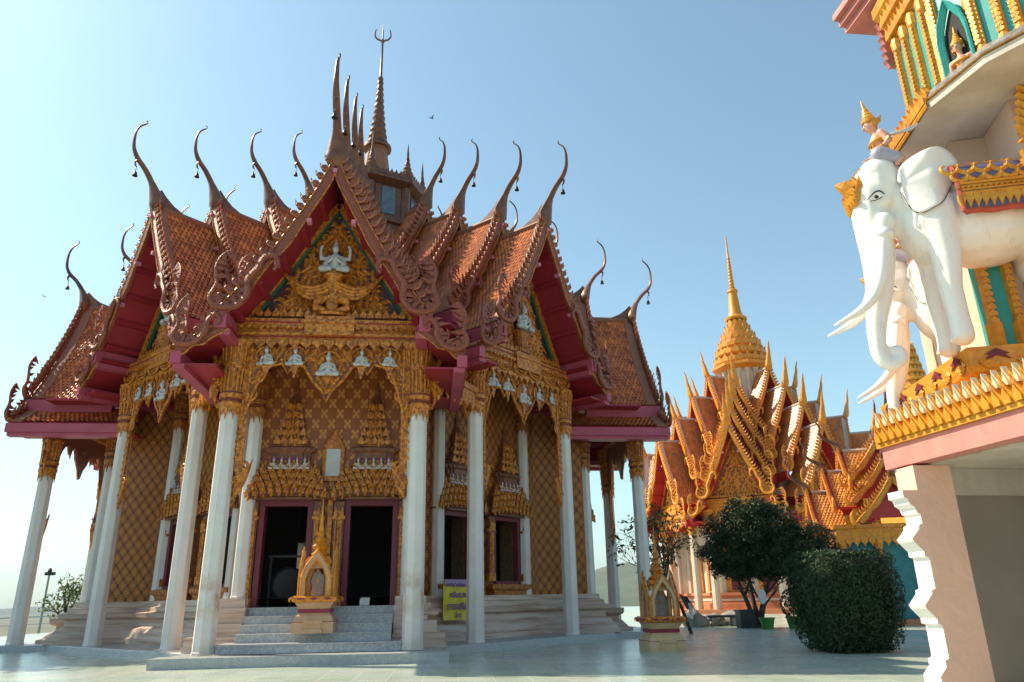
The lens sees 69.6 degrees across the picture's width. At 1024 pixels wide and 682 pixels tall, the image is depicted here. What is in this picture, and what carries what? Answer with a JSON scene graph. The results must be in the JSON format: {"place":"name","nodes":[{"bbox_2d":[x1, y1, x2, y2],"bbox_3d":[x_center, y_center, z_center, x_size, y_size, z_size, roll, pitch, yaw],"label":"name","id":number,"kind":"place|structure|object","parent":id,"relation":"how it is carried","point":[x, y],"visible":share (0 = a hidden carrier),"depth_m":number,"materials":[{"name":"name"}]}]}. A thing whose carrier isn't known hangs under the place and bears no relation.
{"place":"outdoors","nodes":[
{"label":"outdoors","id":0,"kind":"place"},
{"bbox_2d":[0,614,57,636],"bbox_3d":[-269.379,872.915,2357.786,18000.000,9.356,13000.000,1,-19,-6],"label":"lowland","id":1,"kind":"structure","parent":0,"point":[45,628],"depth_m":1772.72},
{"bbox_2d":[0,605,70,614],"bbox_3d":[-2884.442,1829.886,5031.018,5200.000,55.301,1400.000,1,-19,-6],"label":"hills","id":2,"kind":"structure","parent":0,"point":[8,611],"depth_m":4590.28,"materials":[{"name":"grey"}]},
{"bbox_2d":[0,0,928,608],"label":"sky","id":3,"kind":"structure","parent":0,"point":[683,126],"materials":[{"name":"blue"}]},
{"bbox_2d":[0,606,931,681],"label":"terrace floor","id":4,"kind":"structure","parent":0,"point":[780,652],"depth_m":14.75,"materials":[{"name":"tile"}]},
{"bbox_2d":[0,615,56,626],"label":"railing","id":5,"kind":"object","parent":4,"relation":"on","point":[29,617],"depth_m":36.61,"materials":[{"name":"grey metal"}]},
{"bbox_2d":[37,568,55,633],"bbox_3d":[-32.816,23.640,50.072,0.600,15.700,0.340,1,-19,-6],"label":"lamp post","id":6,"kind":"object","parent":4,"relation":"on","point":[49,572],"visible":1,"depth_m":52.14,"materials":[{"name":"grey metal"}]},
{"bbox_2d":[35,573,83,618],"bbox_3d":[-17.703,10.936,30.466,3.595,2.650,2.061,8,-21,-25],"label":"leafy shrub","id":7,"kind":"object","parent":4,"relation":"on","point":[72,591],"visible":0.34,"depth_m":30.24,"materials":[{"name":"green plant"}]},
{"bbox_2d":[0,23,671,670],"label":"temple","id":8,"kind":"structure","parent":4,"relation":"on","point":[482,397],"depth_m":22.60,"materials":[{"name":"red paint"}]},
{"bbox_2d":[149,443,202,600],"bbox_3d":[-10.286,5.527,23.410,2.225,5.740,1.065,-16,-24,36],"label":"window frame","id":9,"kind":"structure","parent":8,"relation":"in","point":[169,510],"depth_m":23.17,"materials":[{"name":"gold paint"}]},
{"bbox_2d":[189,429,238,599],"bbox_3d":[-8.443,5.007,22.014,2.225,5.740,1.065,-16,-24,36],"label":"window frame","id":10,"kind":"structure","parent":8,"relation":"in","point":[203,505],"depth_m":21.98,"materials":[{"name":"gold paint"}]},
{"bbox_2d":[263,555,301,606],"bbox_3d":[-5.941,6.388,19.621,1.160,1.310,0.408,1,-19,-6],"label":"gong","id":11,"kind":"object","parent":8,"relation":"on","point":[282,584],"visible":0.72,"depth_m":19.50,"materials":[{"name":"black metal"}]},
{"bbox_2d":[294,507,304,604],"bbox_3d":[-9.544,8.323,31.441,1.065,5.740,2.225,-16,-24,36],"label":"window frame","id":12,"kind":"structure","parent":8,"relation":"in","point":[301,542],"depth_m":31.54,"materials":[{"name":"paint"}]},
{"bbox_2d":[288,500,343,633],"bbox_3d":[-4.650,5.390,17.772,1.101,3.069,1.101,0,-19,-4],"label":"boundary shrine","id":13,"kind":"object","parent":8,"relation":"on","point":[315,615],"visible":1,"depth_m":17.27,"materials":[{"name":"paint"}]},
{"bbox_2d":[321,430,344,595],"bbox_3d":[-4.779,4.487,19.349,0.580,4.398,0.090,1,-19,-6],"label":"wall plaque","id":14,"kind":"object","parent":8,"relation":"attached to","point":[333,459],"depth_m":19.73,"materials":[{"name":"gold metal"}]},
{"bbox_2d":[359,597,369,605],"bbox_3d":[-3.756,6.642,18.784,0.260,0.195,0.215,1,-19,-6],"label":"offering box","id":15,"kind":"object","parent":8,"relation":"on","point":[364,601],"visible":1,"depth_m":18.68,"materials":[{"name":"white"}]},
{"bbox_2d":[443,579,466,619],"bbox_3d":[-1.432,7.378,21.029,0.088,1.080,1.480,-16,-24,36],"label":"banner","id":16,"kind":"object","parent":8,"relation":"attached to","point":[454,599],"visible":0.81,"depth_m":20.79,"materials":[{"name":"yellow fabric"}]},
{"bbox_2d":[430,416,488,589],"bbox_3d":[-1.784,5.149,22.756,1.065,5.740,2.225,-16,-24,36],"label":"window frame","id":17,"kind":"structure","parent":8,"relation":"in","point":[453,498],"depth_m":22.74,"materials":[{"name":"gold paint"}]},
{"bbox_2d":[496,531,497,580],"bbox_3d":[-1.042,7.945,30.787,2.225,5.740,1.065,-16,-24,36],"label":"window frame","id":18,"kind":"structure","parent":8,"relation":"in","point":[496,531],"depth_m":29.91,"materials":[{"name":"red paint"}]},
{"bbox_2d":[483,428,533,594],"bbox_3d":[-0.295,5.734,24.504,1.065,5.740,2.225,-16,-24,36],"label":"window frame","id":19,"kind":"structure","parent":8,"relation":"in","point":[506,503],"depth_m":24.35,"materials":[{"name":"gold paint"}]},
{"bbox_2d":[607,502,702,633],"bbox_3d":[5.309,7.998,26.383,3.070,4.719,3.433,16,-25,-40],"label":"young tree","id":20,"kind":"object","parent":4,"relation":"on","point":[663,549],"visible":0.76,"depth_m":26.35,"materials":[{"name":"green plant"}]},
{"bbox_2d":[679,594,694,618],"bbox_3d":[6.167,9.328,25.858,0.449,0.836,0.285,-16,-24,36],"label":"hung cloth","id":21,"kind":"object","parent":20,"relation":"hanging from","point":[688,604],"visible":1,"depth_m":25.82,"materials":[{"name":"blue"}]},
{"bbox_2d":[634,528,687,651],"bbox_3d":[3.676,6.205,18.584,1.066,2.970,1.066,1,-19,-5],"label":"boundary shrine","id":22,"kind":"object","parent":4,"relation":"on","point":[658,621],"visible":1,"depth_m":18.14,"materials":[{"name":"gold paint"}]},
{"bbox_2d":[682,608,707,626],"bbox_3d":[7.772,11.880,31.417,1.146,0.967,0.773,1,-19,-6],"label":"boulder","id":23,"kind":"object","parent":4,"relation":"on","point":[698,620],"visible":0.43,"depth_m":31.12,"materials":[{"name":"grey stone"}]},
{"bbox_2d":[703,613,724,625],"bbox_3d":[8.640,12.205,32.121,1.398,0.661,0.924,1,-19,-6],"label":"boulder","id":24,"kind":"object","parent":4,"relation":"on","point":[721,621],"visible":0.38,"depth_m":31.84,"materials":[{"name":"grey stone"}]},
{"bbox_2d":[705,615,736,626],"bbox_3d":[9.078,11.973,31.529,1.550,0.450,0.550,1,-19,-6],"label":"stone bench","id":25,"kind":"object","parent":4,"relation":"on","point":[713,621],"visible":0.76,"depth_m":31.36,"materials":[{"name":"black stone"}]},
{"bbox_2d":[721,611,734,624],"bbox_3d":[9.942,12.354,32.654,1.429,0.754,1.062,1,-19,-6],"label":"boulder","id":26,"kind":"object","parent":4,"relation":"on","point":[727,620],"visible":0.13,"depth_m":32.41,"materials":[{"name":"grey stone"}]},
{"bbox_2d":[734,609,755,627],"bbox_3d":[9.375,11.155,29.585,0.660,0.700,0.560,1,-19,-6],"label":"storage box","id":27,"kind":"object","parent":4,"relation":"on","point":[745,618],"visible":0.93,"depth_m":29.38,"materials":[{"name":"black plastic"}]},
{"bbox_2d":[643,235,880,613],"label":"temple","id":28,"kind":"structure","parent":4,"relation":"on","point":[744,426],"depth_m":57.58,"materials":[{"name":"orange paint"}]},
{"bbox_2d":[690,548,704,592],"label":"window frame","id":29,"kind":"structure","parent":28,"relation":"in","point":[700,561],"depth_m":57.69,"materials":[{"name":"paint"}]},
{"bbox_2d":[705,556,711,591],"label":"window frame","id":30,"kind":"structure","parent":28,"relation":"in","point":[707,571],"depth_m":56.49,"materials":[{"name":"paint"}]},
{"bbox_2d":[725,542,746,591],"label":"window frame","id":31,"kind":"structure","parent":28,"relation":"in","point":[731,588],"depth_m":53.61,"materials":[{"name":"paint"}]},
{"bbox_2d":[758,576,778,590],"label":"window frame","id":32,"kind":"structure","parent":28,"relation":"in","point":[759,583],"depth_m":52.50,"materials":[{"name":"paint"}]},
{"bbox_2d":[694,493,838,627],"bbox_3d":[10.756,9.099,30.804,6.569,5.384,3.659,1,-19,-6],"label":"tree","id":33,"kind":"object","parent":4,"relation":"on","point":[765,552],"visible":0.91,"depth_m":30.09,"materials":[{"name":"green plant"}]},
{"bbox_2d":[758,588,765,603],"bbox_3d":[10.081,10.284,29.726,0.340,0.634,0.100,1,-19,-6],"label":"oval sign","id":34,"kind":"object","parent":33,"relation":"hanging from","point":[762,596],"visible":1,"depth_m":29.67,"materials":[{"name":"white"}]},
{"bbox_2d":[758,617,774,628],"bbox_3d":[9.779,10.814,28.205,0.620,0.420,0.620,1,-19,-6],"label":"planter","id":35,"kind":"object","parent":4,"relation":"on","point":[767,622],"visible":0.96,"depth_m":28.02,"materials":[{"name":"green plastic"}]},
{"bbox_2d":[779,588,801,628],"bbox_3d":[10.793,10.251,28.309,0.949,1.517,0.959,1,-19,-6],"label":"planter","id":36,"kind":"object","parent":4,"relation":"on","point":[791,625],"visible":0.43,"depth_m":28.14,"materials":[{"name":"green plastic"}]},
{"bbox_2d":[782,547,907,653],"bbox_3d":[7.759,6.042,17.239,2.118,2.321,2.207,1,-19,-6],"label":"clipped bush","id":37,"kind":"object","parent":4,"relation":"on","point":[847,600],"visible":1,"depth_m":16.49,"materials":[{"name":"green plant"}]},
{"bbox_2d":[784,391,925,625],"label":"pavilion","id":38,"kind":"structure","parent":4,"relation":"on","point":[852,480],"depth_m":31.46,"materials":[{"name":"orange paint"}]},
{"bbox_2d":[880,342,925,522],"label":"chedi","id":39,"kind":"structure","parent":4,"relation":"on","point":[916,372],"depth_m":44.21,"materials":[{"name":"gold metal"}]},
{"bbox_2d":[595,562,678,606],"bbox_3d":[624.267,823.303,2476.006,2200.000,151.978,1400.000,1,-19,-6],"label":"wooded hill","id":40,"kind":"structure","parent":0,"point":[628,584],"depth_m":2097.99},
{"bbox_2d":[832,0,1023,681],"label":"shrine building","id":41,"kind":"structure","parent":0,"point":[949,437],"depth_m":10.20,"materials":[{"name":"pink paint"}]},
{"bbox_2d":[857,260,949,408],"bbox_3d":[7.522,-0.111,12.429,3.397,3.136,1.297,-10,-21,24],"label":"elephant statue","id":42,"kind":"object","parent":41,"relation":"attached to","point":[908,305],"visible":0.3,"depth_m":12.61,"materials":[{"name":"white paint"}]},
{"bbox_2d":[894,239,912,265],"bbox_3d":[6.953,-1.913,13.223,0.718,1.412,1.016,2,-20,-9],"label":"rider statue","id":43,"kind":"object","parent":42,"relation":"on","point":[902,256],"visible":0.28,"depth_m":12.85,"materials":[{"name":"white"}]},
{"bbox_2d":[828,146,1023,370],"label":"elephant statue","id":44,"kind":"object","parent":41,"relation":"attached to","point":[940,215],"visible":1,"depth_m":10.39,"materials":[{"name":"white paint"}]},
{"bbox_2d":[860,100,919,166],"bbox_3d":[5.711,-3.193,11.317,0.718,1.412,1.016,7,-21,-23],"label":"rider statue","id":45,"kind":"object","parent":44,"relation":"on","point":[878,146],"visible":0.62,"depth_m":11.15,"materials":[{"name":"white stone"}]},
{"bbox_2d":[948,27,971,74],"bbox_3d":[6.467,-4.187,10.691,0.419,0.992,0.454,12,-23,-32],"label":"niche statue","id":46,"kind":"object","parent":41,"relation":"on","point":[957,44],"visible":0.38,"depth_m":10.71,"materials":[{"name":"gold metal"}]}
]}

